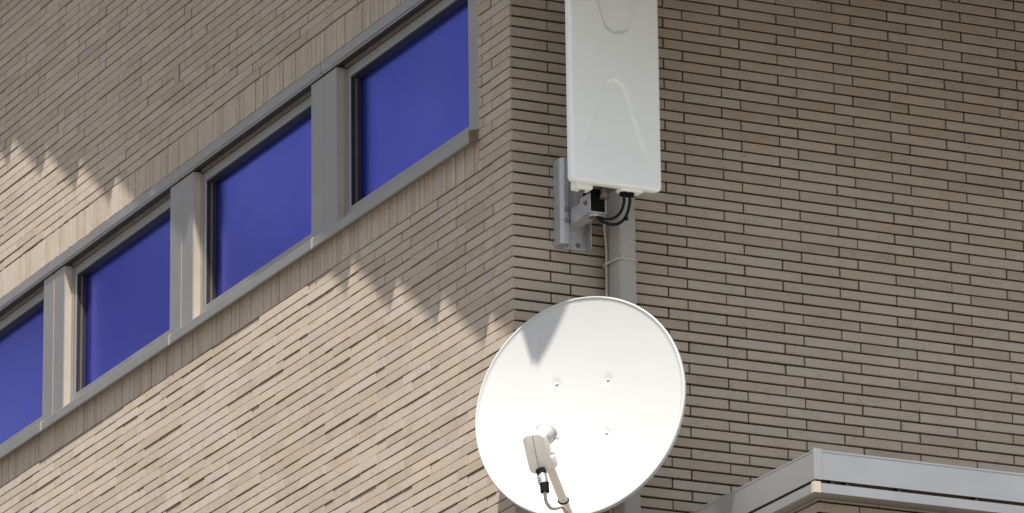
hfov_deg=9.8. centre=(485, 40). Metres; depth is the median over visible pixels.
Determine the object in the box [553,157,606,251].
antenna bracket
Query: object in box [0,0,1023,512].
brick building
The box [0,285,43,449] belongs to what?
window
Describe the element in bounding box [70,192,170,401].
window
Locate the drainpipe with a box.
[605,190,640,512]
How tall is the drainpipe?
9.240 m
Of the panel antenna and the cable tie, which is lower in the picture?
the cable tie
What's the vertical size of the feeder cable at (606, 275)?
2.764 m
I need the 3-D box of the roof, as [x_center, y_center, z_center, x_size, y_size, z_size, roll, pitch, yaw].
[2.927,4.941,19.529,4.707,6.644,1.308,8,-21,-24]
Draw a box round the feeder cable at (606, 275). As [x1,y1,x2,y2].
[603,215,611,512]
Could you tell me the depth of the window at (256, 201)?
22.71 m
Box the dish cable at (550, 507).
[543,492,567,512]
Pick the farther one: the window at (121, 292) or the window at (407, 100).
the window at (121, 292)
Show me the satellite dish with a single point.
(581, 403)
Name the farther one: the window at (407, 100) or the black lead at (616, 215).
the window at (407, 100)
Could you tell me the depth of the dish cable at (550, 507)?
19.43 m
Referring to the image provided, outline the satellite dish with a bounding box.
[475,296,685,512]
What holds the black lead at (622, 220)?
attached to the panel antenna
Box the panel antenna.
[565,0,660,199]
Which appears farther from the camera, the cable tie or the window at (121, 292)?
the window at (121, 292)
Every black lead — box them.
[596,195,625,220]
[597,196,630,225]
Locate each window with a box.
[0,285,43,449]
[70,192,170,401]
[200,90,310,313]
[344,0,468,216]
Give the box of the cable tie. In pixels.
[602,255,636,268]
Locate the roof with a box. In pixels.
[690,448,1023,512]

